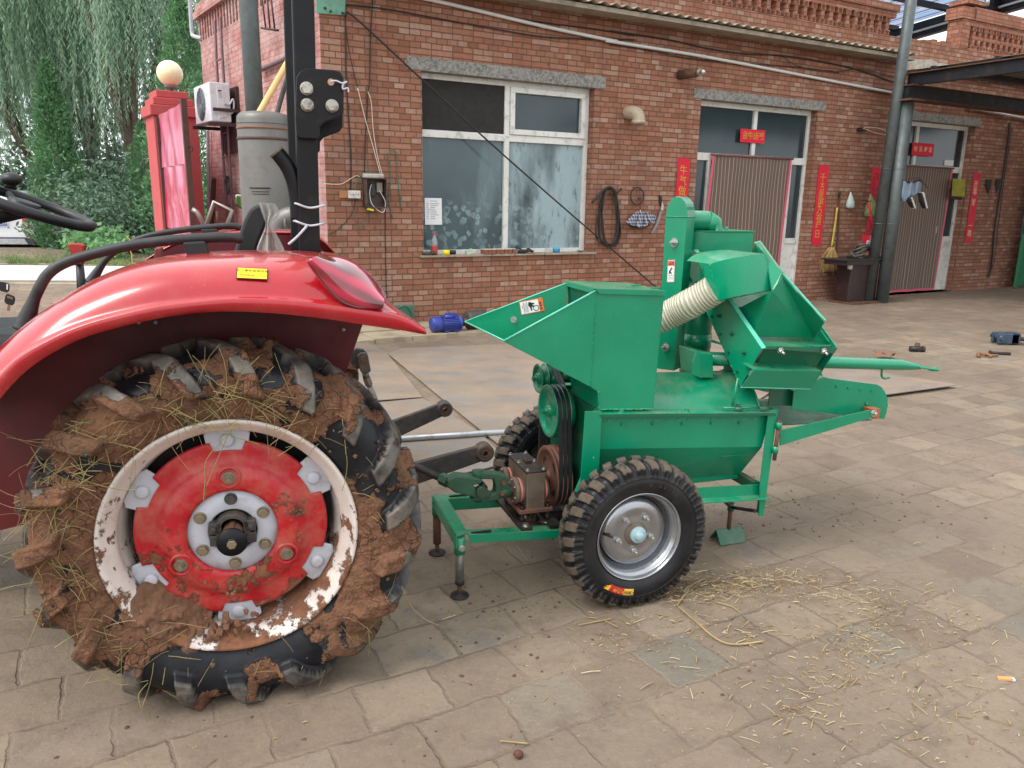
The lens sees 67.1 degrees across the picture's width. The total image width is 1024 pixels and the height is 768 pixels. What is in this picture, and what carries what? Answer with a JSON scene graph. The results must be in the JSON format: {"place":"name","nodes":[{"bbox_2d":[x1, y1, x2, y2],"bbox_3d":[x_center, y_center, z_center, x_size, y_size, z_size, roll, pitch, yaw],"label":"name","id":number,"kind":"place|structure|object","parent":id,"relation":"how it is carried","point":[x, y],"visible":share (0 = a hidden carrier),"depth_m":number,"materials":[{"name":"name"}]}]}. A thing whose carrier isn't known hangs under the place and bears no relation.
{"place":"outdoors","nodes":[
{"label":"outdoors","id":0,"kind":"place"},
{"bbox_2d":[0,265,123,280],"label":"road","id":1,"kind":"structure","parent":0,"point":[20,272],"depth_m":14.43,"materials":[{"name":"concrete"}]},
{"bbox_2d":[0,263,129,264],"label":"roadside ground","id":2,"kind":"structure","parent":0,"point":[49,264],"depth_m":16.05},
{"bbox_2d":[0,129,54,193],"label":"dark shrub","id":3,"kind":"object","parent":2,"relation":"on","point":[16,166],"visible":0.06,"depth_m":25.31,"materials":[{"name":"green plant"}]},
{"bbox_2d":[0,190,59,245],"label":"parked car","id":4,"kind":"object","parent":2,"relation":"on","point":[11,235],"visible":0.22,"depth_m":21.01,"materials":[{"name":"white paint"}]},
{"bbox_2d":[0,154,63,189],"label":"dark shrub","id":5,"kind":"object","parent":2,"relation":"on","point":[5,171],"visible":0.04,"depth_m":24.16,"materials":[{"name":"green plant"}]},
{"bbox_2d":[0,0,93,190],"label":"willow tree","id":6,"kind":"object","parent":2,"relation":"on","point":[19,141],"visible":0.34,"depth_m":21.86,"materials":[{"name":"green plant"}]},
{"bbox_2d":[14,55,101,248],"bbox_3d":[-12.248,-5.997,20.766,2.170,5.368,2.099,1,13,0],"label":"juniper tree","id":7,"kind":"object","parent":2,"relation":"on","point":[61,139],"visible":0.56,"depth_m":20.45,"materials":[{"name":"green plant"}]},
{"bbox_2d":[0,22,126,165],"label":"willow tree","id":8,"kind":"object","parent":2,"relation":"on","point":[25,113],"visible":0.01,"depth_m":26.62,"materials":[{"name":"green plant"}]},
{"bbox_2d":[0,116,145,196],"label":"dark shrub","id":9,"kind":"object","parent":2,"relation":"on","point":[26,160],"visible":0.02,"depth_m":23.70,"materials":[{"name":"green plant"}]},
{"bbox_2d":[84,126,97,206],"bbox_3d":[-12.636,-5.857,23.326,0.178,3.704,0.090,1,13,0],"label":"bare trunk","id":10,"kind":"object","parent":2,"relation":"on","point":[87,137],"visible":0.14,"depth_m":23.01,"materials":[{"name":"brown plant"}]},
{"bbox_2d":[58,222,134,254],"bbox_3d":[-9.677,-3.245,17.975,1.623,1.056,1.498,-9,17,-37],"label":"creeper bush","id":11,"kind":"object","parent":2,"relation":"on","point":[81,236],"visible":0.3,"depth_m":17.77,"materials":[{"name":"green plant"}]},
{"bbox_2d":[0,0,198,176],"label":"willow tree","id":12,"kind":"object","parent":2,"relation":"on","point":[10,65],"visible":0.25,"depth_m":21.88,"materials":[{"name":"green plant"}]},
{"bbox_2d":[0,23,204,183],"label":"wood","id":13,"kind":"object","parent":2,"relation":"on","point":[20,151],"visible":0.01,"depth_m":35.65,"materials":[{"name":"green plant"}]},
{"bbox_2d":[0,0,205,194],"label":"willow tree","id":14,"kind":"object","parent":2,"relation":"on","point":[130,41],"visible":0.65,"depth_m":20.99,"materials":[{"name":"green plant"}]},
{"bbox_2d":[5,132,205,248],"bbox_3d":[-10.846,-5.031,20.722,4.737,3.317,4.809,-10,17,-39],"label":"dark shrub","id":15,"kind":"object","parent":2,"relation":"on","point":[48,191],"visible":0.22,"depth_m":19.67,"materials":[{"name":"green plant"}]},
{"bbox_2d":[2,118,210,211],"bbox_3d":[-10.949,-6.361,24.300,6.179,4.326,6.272,6,14,21],"label":"dark shrub","id":16,"kind":"object","parent":2,"relation":"on","point":[104,154],"visible":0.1,"depth_m":22.48,"materials":[{"name":"green plant"}]},
{"bbox_2d":[85,237,141,261],"bbox_3d":[-8.855,-2.894,16.979,1.082,0.704,0.999,8,15,27],"label":"creeper bush","id":17,"kind":"object","parent":2,"relation":"on","point":[95,243],"visible":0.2,"depth_m":16.83,"materials":[{"name":"green plant"}]},
{"bbox_2d":[48,146,207,253],"bbox_3d":[-9.944,-4.553,19.636,4.182,2.884,4.119,-7,15,-29],"label":"dark shrub","id":18,"kind":"object","parent":2,"relation":"on","point":[101,217],"visible":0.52,"depth_m":18.82,"materials":[{"name":"green plant"}]},
{"bbox_2d":[118,120,154,252],"bbox_3d":[-9.401,-4.966,19.976,1.666,3.568,1.610,-3,14,-16],"label":"juniper tree","id":19,"kind":"object","parent":2,"relation":"on","point":[138,126],"visible":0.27,"depth_m":19.56,"materials":[{"name":"green plant"}]},
{"bbox_2d":[130,0,210,255],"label":"juniper tree","id":20,"kind":"object","parent":2,"relation":"on","point":[176,13],"visible":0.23,"depth_m":18.02,"materials":[{"name":"green plant"}]},
{"bbox_2d":[0,249,147,265],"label":"verge grass","id":21,"kind":"structure","parent":0,"point":[29,260],"depth_m":16.33,"materials":[{"name":"green plant"}]},
{"bbox_2d":[356,320,488,343],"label":"pavement","id":22,"kind":"structure","parent":0,"point":[371,334],"depth_m":8.23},
{"bbox_2d":[429,312,467,331],"bbox_3d":[-0.671,-0.672,8.375,0.448,0.190,0.163,-6,15,-28],"label":"electric motor","id":23,"kind":"object","parent":22,"relation":"on","point":[448,322],"visible":0.93,"depth_m":8.30,"materials":[{"name":"blue metal"}]},
{"bbox_2d":[463,310,486,328],"bbox_3d":[-0.395,-0.722,8.578,0.300,0.199,0.200,-6,15,-28],"label":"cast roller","id":24,"kind":"object","parent":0,"point":[469,314],"visible":0.41,"depth_m":8.50,"materials":[{"name":"metal"}]},
{"bbox_2d":[0,239,1023,767],"bbox_3d":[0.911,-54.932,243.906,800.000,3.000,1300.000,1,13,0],"label":"yard ground","id":25,"kind":"structure","parent":0,"point":[398,695],"depth_m":2.61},
{"bbox_2d":[7,282,76,285],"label":"kerb","id":26,"kind":"structure","parent":25,"relation":"on","point":[49,284],"depth_m":12.43,"materials":[{"name":"concrete"}]},
{"bbox_2d":[141,90,204,247],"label":"gate pillar","id":27,"kind":"structure","parent":25,"relation":"on","point":[157,102],"depth_m":12.28,"materials":[{"name":"red paint"}]},
{"bbox_2d":[156,60,182,90],"bbox_3d":[-5.421,-4.872,12.233,0.393,0.488,0.393,-8,16,-34],"label":"globe lamp","id":28,"kind":"object","parent":27,"relation":"on","point":[169,73],"visible":0.94,"depth_m":12.10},
{"bbox_2d":[155,98,196,234],"bbox_3d":[-4.810,-2.611,11.102,0.099,2.630,2.189,-8,16,-32],"label":"panel","id":29,"kind":"object","parent":27,"relation":"attached to","point":[173,139],"visible":0.77,"depth_m":10.85,"materials":[{"name":"red metal"}]},
{"bbox_2d":[0,0,493,721],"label":"tractor","id":30,"kind":"object","parent":25,"relation":"on","point":[210,478],"visible":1,"depth_m":2.19,"materials":[{"name":"metal"}]},
{"bbox_2d":[401,429,504,441],"bbox_3d":[-0.221,0.310,4.812,0.978,0.037,0.038,-3,14,-16],"label":"steel pipe","id":31,"kind":"object","parent":30,"relation":"attached to","point":[422,437],"visible":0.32,"depth_m":4.75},
{"bbox_2d":[239,0,262,110],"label":"steel column","id":32,"kind":"structure","parent":25,"relation":"on","point":[251,49],"depth_m":7.13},
{"bbox_2d":[236,111,289,228],"bbox_3d":[-2.091,-1.246,6.710,0.454,2.153,0.760,-4,14,-21],"label":"steel tank","id":33,"kind":"object","parent":25,"relation":"on","point":[262,137],"visible":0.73,"depth_m":6.50,"materials":[{"name":"metal"}]},
{"bbox_2d":[257,61,284,110],"bbox_3d":[-2.196,-2.732,7.105,0.056,0.654,0.560,7,15,24],"label":"bamboo pole","id":34,"kind":"object","parent":33,"relation":"attached to","point":[271,90],"visible":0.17,"depth_m":7.07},
{"bbox_2d":[275,77,285,112],"bbox_3d":[-2.125,-2.623,7.104,0.043,0.595,0.807,0,13,-4],"label":"steel rod","id":35,"kind":"object","parent":33,"relation":"attached to","point":[280,99],"visible":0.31,"depth_m":7.09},
{"bbox_2d":[354,342,421,400],"bbox_3d":[-1.440,-0.208,6.962,0.713,0.006,2.940,-3,14,-17],"label":"slab","id":36,"kind":"object","parent":25,"relation":"on","point":[389,379],"visible":0.45,"depth_m":6.31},
{"bbox_2d":[379,398,495,473],"bbox_3d":[-0.710,0.314,4.854,1.001,0.006,1.677,-3,14,-17],"label":"slab","id":37,"kind":"object","parent":25,"relation":"on","point":[423,449],"visible":0.15,"depth_m":4.84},
{"bbox_2d":[513,750,523,758],"bbox_3d":[0.017,0.988,2.061,0.030,0.025,0.020,1,13,0],"label":"stone","id":38,"kind":"object","parent":25,"relation":"on","point":[518,754],"visible":1,"depth_m":2.05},
{"bbox_2d":[54,443,1004,762],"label":"soil crumbs","id":39,"kind":"object","parent":25,"relation":"on","point":[592,639],"visible":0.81,"depth_m":2.79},
{"bbox_2d":[55,474,1022,767],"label":"scattered straw","id":40,"kind":"object","parent":25,"relation":"on","point":[737,578],"visible":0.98,"depth_m":2.69,"materials":[{"name":"beige plant"}]},
{"bbox_2d":[388,341,768,443],"bbox_3d":[0.640,-0.037,6.404,3.658,0.006,4.020,1,13,0],"label":"slab","id":41,"kind":"object","parent":25,"relation":"on","point":[485,387],"visible":0.38,"depth_m":6.39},
{"bbox_2d":[192,0,1023,321],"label":"brick building","id":42,"kind":"structure","parent":25,"relation":"on","point":[546,114],"depth_m":9.79,"materials":[{"name":"brick"}]},
{"bbox_2d":[188,0,201,39],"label":"downpipe","id":43,"kind":"object","parent":42,"relation":"attached to","point":[193,35],"visible":0.99,"depth_m":11.47,"materials":[{"name":"grey paint"}]},
{"bbox_2d":[206,130,210,211],"bbox_3d":[-4.539,-3.179,11.547,0.046,1.223,0.279,-8,16,-34],"label":"conduit pipe","id":44,"kind":"object","parent":42,"relation":"attached to","point":[208,164],"visible":0.84,"depth_m":11.52,"materials":[{"name":"metal"}]},
{"bbox_2d":[191,200,233,229],"bbox_3d":[-3.280,-1.845,8.515,0.509,0.363,0.243,1,13,0],"label":"tube frame","id":45,"kind":"object","parent":42,"relation":"attached to","point":[200,217],"visible":0.73,"depth_m":8.41,"materials":[{"name":"metal"}]},
{"bbox_2d":[209,177,216,223],"bbox_3d":[-4.407,-2.694,11.371,0.068,0.697,0.369,-8,16,-34],"label":"steel bar","id":46,"kind":"object","parent":42,"relation":"attached to","point":[213,188],"visible":0.79,"depth_m":11.29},
{"bbox_2d":[193,82,240,153],"bbox_3d":[-3.975,-3.564,10.380,0.427,0.844,0.840,-8,16,-34],"label":"air conditioner","id":47,"kind":"object","parent":42,"relation":"attached to","point":[217,103],"visible":1,"depth_m":10.12,"materials":[{"name":"grey paint"}]},
{"bbox_2d":[213,17,233,229],"bbox_3d":[-3.932,-3.503,10.546,0.036,2.744,0.367,-8,16,-34],"label":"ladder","id":48,"kind":"object","parent":42,"relation":"attached to","point":[221,127],"visible":0.71,"depth_m":10.50,"materials":[{"name":"metal"}]},
{"bbox_2d":[261,0,278,31],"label":"wire rack","id":49,"kind":"object","parent":42,"relation":"attached to","point":[270,28],"visible":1,"depth_m":8.56,"materials":[{"name":"grey metal"}]},
{"bbox_2d":[262,56,284,71],"bbox_3d":[-2.739,-3.665,8.840,0.054,0.069,0.936,-8,16,-34],"label":"steel rail","id":50,"kind":"object","parent":42,"relation":"attached to","point":[273,63],"visible":0.7,"depth_m":8.78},
{"bbox_2d":[316,0,345,15],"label":"corner bracket","id":51,"kind":"object","parent":42,"relation":"attached to","point":[332,7],"visible":1,"depth_m":7.79,"materials":[{"name":"metal"}]},
{"bbox_2d":[345,5,351,189],"bbox_3d":[-1.711,-2.965,8.063,0.039,1.824,0.015,-6,15,-28],"label":"cable","id":52,"kind":"object","parent":42,"relation":"attached to","point":[348,107],"visible":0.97,"depth_m":8.08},
{"bbox_2d":[339,191,360,197],"bbox_3d":[-1.735,-2.030,8.262,0.222,0.081,0.058,-6,15,-28],"label":"label","id":53,"kind":"object","parent":42,"relation":"attached to","point":[349,194],"visible":1,"depth_m":8.25,"materials":[{"name":"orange paper"}]},
{"bbox_2d":[364,0,372,173],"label":"cable","id":54,"kind":"object","parent":42,"relation":"attached to","point":[368,87],"visible":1,"depth_m":8.13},
{"bbox_2d":[362,173,386,212],"bbox_3d":[-1.487,-2.063,8.354,0.242,0.409,0.130,-6,15,-28],"label":"meter box","id":55,"kind":"object","parent":42,"relation":"attached to","point":[375,189],"visible":1,"depth_m":8.37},
{"bbox_2d":[385,209,386,298],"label":"cable","id":56,"kind":"object","parent":42,"relation":"attached to","point":[385,251],"visible":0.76,"depth_m":8.60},
{"bbox_2d":[388,148,401,217],"bbox_3d":[-1.288,-2.208,8.490,0.159,0.743,0.011,-6,15,-28],"label":"wire","id":57,"kind":"object","parent":42,"relation":"attached to","point":[390,180],"visible":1,"depth_m":8.47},
{"bbox_2d":[395,305,413,318],"bbox_3d":[-1.226,-0.796,8.813,0.217,0.234,0.128,-6,15,-28],"label":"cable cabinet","id":58,"kind":"object","parent":42,"relation":"attached to","point":[408,310],"visible":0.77,"depth_m":8.80,"materials":[{"name":"green metal"}]},
{"bbox_2d":[431,233,437,254],"bbox_3d":[-0.892,-1.610,8.879,0.072,0.250,0.072,-6,15,-28],"label":"drink bottle","id":59,"kind":"object","parent":42,"relation":"on","point":[434,244],"visible":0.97,"depth_m":8.85,"materials":[{"name":"white plastic"}]},
{"bbox_2d":[346,4,634,39],"bbox_3d":[-0.082,-4.038,8.713,3.664,0.123,0.017,-6,15,-28],"label":"cable","id":60,"kind":"object","parent":42,"relation":"attached to","point":[473,24],"visible":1,"depth_m":8.51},
{"bbox_2d":[344,11,661,289],"bbox_3d":[0.352,-2.417,9.171,4.600,3.220,0.151,-5,15,-23],"label":"cable","id":61,"kind":"object","parent":42,"relation":"attached to","point":[433,90],"visible":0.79,"depth_m":8.78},
{"bbox_2d":[421,73,589,253],"bbox_3d":[-0.067,-2.581,9.271,2.284,1.988,0.088,-6,15,-28],"label":"window","id":62,"kind":"structure","parent":42,"relation":"in","point":[488,203],"depth_m":9.25,"materials":[{"name":"glass"}]},
{"bbox_2d":[425,198,441,224],"bbox_3d":[-0.910,-1.999,8.939,0.216,0.302,0.005,-6,15,-27],"label":"paper notice","id":63,"kind":"object","parent":62,"relation":"attached to","point":[433,211],"visible":1,"depth_m":8.94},
{"bbox_2d":[506,15,634,35],"bbox_3d":[0.722,-4.229,9.121,1.827,0.028,0.011,-6,15,-28],"label":"cable","id":64,"kind":"object","parent":42,"relation":"attached to","point":[572,26],"visible":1,"depth_m":9.11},
{"bbox_2d":[591,186,621,246],"bbox_3d":[1.206,-2.134,9.867,0.513,0.774,0.085,-6,15,-28],"label":"hose coil","id":65,"kind":"object","parent":42,"relation":"hanging from","point":[614,243],"visible":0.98,"depth_m":9.86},
{"bbox_2d":[623,106,645,124],"bbox_3d":[1.546,-3.375,9.683,0.284,0.227,0.176,13,18,42],"label":"vent elbow","id":66,"kind":"object","parent":42,"relation":"attached to","point":[635,115],"visible":1,"depth_m":9.61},
{"bbox_2d":[626,210,655,227],"bbox_3d":[1.683,-2.159,10.095,0.484,0.230,0.192,-6,15,-28],"label":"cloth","id":67,"kind":"object","parent":42,"relation":"attached to","point":[640,219],"visible":1,"depth_m":10.08,"materials":[{"name":"fabric"}]},
{"bbox_2d":[651,195,663,233],"bbox_3d":[1.940,-2.263,10.294,0.188,0.502,0.025,-6,15,-28],"label":"pruning saw","id":68,"kind":"object","parent":42,"relation":"hanging from","point":[660,212],"visible":1,"depth_m":10.30,"materials":[{"name":"metal"}]},
{"bbox_2d":[424,0,891,93],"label":"conduit pipe","id":69,"kind":"object","parent":42,"relation":"attached to","point":[545,26],"visible":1,"depth_m":9.57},
{"bbox_2d":[609,44,838,72],"bbox_3d":[3.000,-4.343,10.382,4.133,0.087,0.010,-6,15,-28],"label":"cable","id":70,"kind":"object","parent":69,"relation":"attached to","point":[707,60],"visible":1,"depth_m":10.04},
{"bbox_2d":[676,157,689,196],"bbox_3d":[2.290,-2.293,10.496,0.223,1.510,0.007,-6,15,-28],"label":"paper couplet","id":71,"kind":"object","parent":42,"relation":"attached to","point":[683,169],"visible":0.38,"depth_m":10.38,"materials":[{"name":"red paper"}]},
{"bbox_2d":[677,68,704,79],"bbox_3d":[2.311,-3.990,9.916,0.362,0.126,0.116,10,16,33],"label":"exhaust stub","id":72,"kind":"object","parent":42,"relation":"attached to","point":[689,73],"visible":1,"depth_m":9.89,"materials":[{"name":"metal"}]},
{"bbox_2d":[706,153,793,265],"bbox_3d":[3.394,-2.234,11.236,1.686,2.100,0.060,-6,15,-28],"label":"screen door","id":73,"kind":"structure","parent":42,"relation":"attached to","point":[748,192],"depth_m":11.16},
{"bbox_2d":[609,30,893,81],"bbox_3d":[3.557,-4.485,10.662,5.418,0.169,0.020,-6,15,-28],"label":"cable","id":74,"kind":"object","parent":42,"relation":"attached to","point":[748,53],"visible":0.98,"depth_m":10.44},
{"bbox_2d":[740,128,764,143],"bbox_3d":[3.420,-3.521,10.966,0.481,0.183,0.006,-6,15,-28],"label":"paper couplet","id":75,"kind":"object","parent":42,"relation":"attached to","point":[751,136],"visible":1,"depth_m":10.96,"materials":[{"name":"red paper"}]},
{"bbox_2d":[694,100,811,283],"bbox_3d":[3.423,-2.577,11.233,2.254,2.790,0.115,-6,15,-28],"label":"door","id":76,"kind":"structure","parent":42,"relation":"in","point":[787,131],"depth_m":11.14,"materials":[{"name":"white plastic"}]},
{"bbox_2d":[811,165,828,245],"bbox_3d":[4.691,-2.711,11.752,0.226,1.191,0.006,-6,15,-28],"label":"paper couplet","id":77,"kind":"object","parent":42,"relation":"attached to","point":[821,191],"visible":1,"depth_m":11.75,"materials":[{"name":"red paper"}]},
{"bbox_2d":[819,208,837,272],"bbox_3d":[4.941,-2.219,11.958,0.338,1.004,0.144,-6,15,-28],"label":"broom","id":78,"kind":"object","parent":42,"relation":"hanging from","point":[830,252],"visible":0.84,"depth_m":11.98,"materials":[{"name":"wicker"}]},
{"bbox_2d":[835,191,840,275],"bbox_3d":[5.061,-2.336,12.022,0.188,1.294,0.039,-6,15,-28],"label":"tied pole","id":79,"kind":"object","parent":42,"relation":"hanging from","point":[839,193],"visible":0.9,"depth_m":11.99,"materials":[{"name":"wood"}]},
{"bbox_2d":[782,56,893,76],"bbox_3d":[4.830,-4.631,11.335,2.460,0.124,0.010,-6,15,-28],"label":"cable","id":80,"kind":"object","parent":42,"relation":"attached to","point":[831,70],"visible":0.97,"depth_m":11.22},
{"bbox_2d":[845,191,854,208],"bbox_3d":[5.270,-2.863,12.002,0.172,0.268,0.104,-6,15,-28],"label":"carrier bag","id":81,"kind":"object","parent":42,"relation":"hanging from","point":[850,203],"visible":1,"depth_m":11.97,"materials":[{"name":"plastic"}]},
{"bbox_2d":[861,193,875,224],"bbox_3d":[5.587,-2.727,12.097,0.451,0.510,0.174,-6,15,-28],"label":"carrier bag","id":82,"kind":"object","parent":42,"relation":"hanging from","point":[869,210],"visible":0.94,"depth_m":12.05,"materials":[{"name":"plastic"}]},
{"bbox_2d":[865,167,880,251],"bbox_3d":[5.767,-2.776,12.344,0.270,1.328,0.006,-6,15,-28],"label":"paper couplet","id":83,"kind":"object","parent":42,"relation":"attached to","point":[875,178],"visible":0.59,"depth_m":12.26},
{"bbox_2d":[741,0,1023,38],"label":"courtyard roof","id":84,"kind":"structure","parent":42,"relation":"on","point":[926,9],"depth_m":16.75,"materials":[{"name":"metal"}]},
{"bbox_2d":[889,164,954,292],"bbox_3d":[6.857,-2.619,13.100,1.615,2.099,0.060,-6,15,-28],"label":"screen door","id":85,"kind":"structure","parent":42,"relation":"attached to","point":[917,251],"depth_m":13.19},
{"bbox_2d":[911,142,933,156],"bbox_3d":[6.814,-3.886,12.796,0.592,0.206,0.008,-6,15,-28],"label":"paper couplet","id":86,"kind":"object","parent":42,"relation":"attached to","point":[922,149],"visible":1,"depth_m":12.79,"materials":[{"name":"red paper"}]},
{"bbox_2d":[892,121,968,292],"bbox_3d":[7.038,-2.980,13.178,1.798,2.790,0.115,-6,15,-28],"label":"door","id":87,"kind":"structure","parent":42,"relation":"in","point":[949,141],"depth_m":13.21,"materials":[{"name":"white plastic"}]},
{"bbox_2d":[949,179,965,199],"bbox_3d":[7.647,-3.336,13.241,0.431,0.356,0.032,-6,15,-28],"label":"box","id":88,"kind":"object","parent":42,"relation":"attached to","point":[957,191],"visible":1,"depth_m":13.24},
{"bbox_2d":[965,173,980,242],"bbox_3d":[8.114,-3.096,13.593,0.242,1.198,0.006,-6,15,-28],"label":"paper couplet","id":89,"kind":"object","parent":42,"relation":"attached to","point":[972,206],"visible":1,"depth_m":13.59,"materials":[{"name":"red paper"}]},
{"bbox_2d":[987,122,1010,277],"bbox_3d":[8.785,-3.282,13.904,0.157,2.729,0.031,-6,15,-28],"label":"cable","id":90,"kind":"object","parent":42,"relation":"attached to","point":[1009,126],"visible":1,"depth_m":13.88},
{"bbox_2d":[979,110,1023,118],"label":"conduit pipe","id":91,"kind":"object","parent":42,"relation":"attached to","point":[1011,115],"visible":0.58,"depth_m":13.44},
{"bbox_2d":[992,127,1011,267],"bbox_3d":[8.850,-3.314,13.934,0.130,2.532,0.012,-6,15,-28],"label":"wire","id":92,"kind":"object","parent":42,"relation":"attached to","point":[1002,194],"visible":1,"depth_m":13.89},
{"bbox_2d":[429,196,938,606],"bbox_3d":[0.870,-0.031,3.267,2.423,1.477,0.916,-4,14,-18],"label":"threshing machine","id":93,"kind":"object","parent":25,"relation":"on","point":[613,448],"visible":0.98,"depth_m":3.01,"materials":[{"name":"green metal"}]},
{"bbox_2d":[414,462,510,502],"bbox_3d":[-0.401,0.329,3.032,0.811,0.182,0.206,6,14,22],"label":"drive shaft","id":94,"kind":"object","parent":93,"relation":"attached to","point":[463,483],"visible":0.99,"depth_m":2.90,"materials":[{"name":"green metal"}]},
{"bbox_2d":[821,257,882,304],"bbox_3d":[5.324,-1.591,11.869,1.227,0.681,0.464,-6,15,-28],"label":"work stand","id":95,"kind":"object","parent":25,"relation":"on","point":[851,280],"visible":0.8,"depth_m":11.76,"materials":[{"name":"wood"}]},
{"bbox_2d":[847,243,870,258],"bbox_3d":[5.328,-2.037,11.799,0.416,0.234,0.176,-6,15,-28],"label":"belt pile","id":96,"kind":"object","parent":95,"relation":"on","point":[865,248],"visible":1,"depth_m":11.73,"materials":[{"name":"grey rubber"}]},
{"bbox_2d":[768,368,956,394],"bbox_3d":[2.690,-0.014,6.400,1.501,0.006,1.286,-10,17,-38],"label":"slab","id":97,"kind":"object","parent":25,"relation":"on","point":[894,384],"visible":0.2,"depth_m":6.49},
{"bbox_2d":[864,0,916,300],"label":"steel column","id":98,"kind":"structure","parent":25,"relation":"on","point":[893,120],"depth_m":11.41,"materials":[{"name":"metal"}]},
{"bbox_2d":[875,98,925,302],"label":"steel column","id":99,"kind":"structure","parent":25,"relation":"on","point":[894,207],"depth_m":11.57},
{"bbox_2d":[902,178,927,201],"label":"hanging clothes","id":100,"kind":"object","parent":99,"relation":"hanging from","point":[911,189],"visible":0.99,"depth_m":11.60,"materials":[{"name":"blue fabric"}]},
{"bbox_2d":[907,197,915,208],"bbox_3d":[6.023,-2.730,11.633,0.192,0.171,0.090,-6,15,-28],"label":"hanging shoe","id":101,"kind":"object","parent":100,"relation":"hanging from","point":[910,202],"visible":1,"depth_m":11.60,"materials":[{"name":"white plastic"}]},
{"bbox_2d":[917,192,927,208],"bbox_3d":[6.248,-2.795,11.745,0.201,0.241,0.090,-6,15,-28],"label":"hanging shoe","id":102,"kind":"object","parent":100,"relation":"hanging from","point":[922,200],"visible":1,"depth_m":11.72,"materials":[{"name":"white plastic"}]},
{"bbox_2d":[903,84,1023,114],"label":"roof beam","id":103,"kind":"structure","parent":99,"relation":"on","point":[932,95],"depth_m":11.84,"materials":[{"name":"black metal"}]},
{"bbox_2d":[906,56,1023,84],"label":"roof beam","id":104,"kind":"structure","parent":103,"relation":"on","point":[983,69],"depth_m":10.54,"materials":[{"name":"black metal"}]},
{"bbox_2d":[909,53,1023,86],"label":"canopy roof","id":105,"kind":"structure","parent":104,"relation":"on","point":[1016,79],"depth_m":11.65,"materials":[{"name":"black metal"}]},
{"bbox_2d":[909,346,925,351],"bbox_3d":[4.173,-0.360,7.949,0.146,0.063,0.066,2,13,6],"label":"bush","id":106,"kind":"object","parent":25,"relation":"on","point":[917,348],"visible":1,"depth_m":7.93,"materials":[{"name":"black metal"}]},
{"bbox_2d":[990,332,1023,344],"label":"joint head","id":107,"kind":"object","parent":25,"relation":"on","point":[1006,338],"visible":1,"depth_m":8.41},
{"bbox_2d":[1013,217,1023,288],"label":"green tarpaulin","id":108,"kind":"object","parent":25,"relation":"on","point":[1019,277],"visible":1,"depth_m":14.33,"materials":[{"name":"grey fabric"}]},
{"bbox_2d":[0,0,1023,195],"label":"sky","id":109,"kind":"structure","parent":0,"point":[940,36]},
{"bbox_2d":[976,352,998,357],"bbox_3d":[4.748,-0.288,7.711,0.237,0.047,0.101,1,13,0],"label":"yoke casting","id":110,"kind":"object","parent":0,"point":[978,354],"visible":1,"depth_m":7.71,"materials":[{"name":"wood"}]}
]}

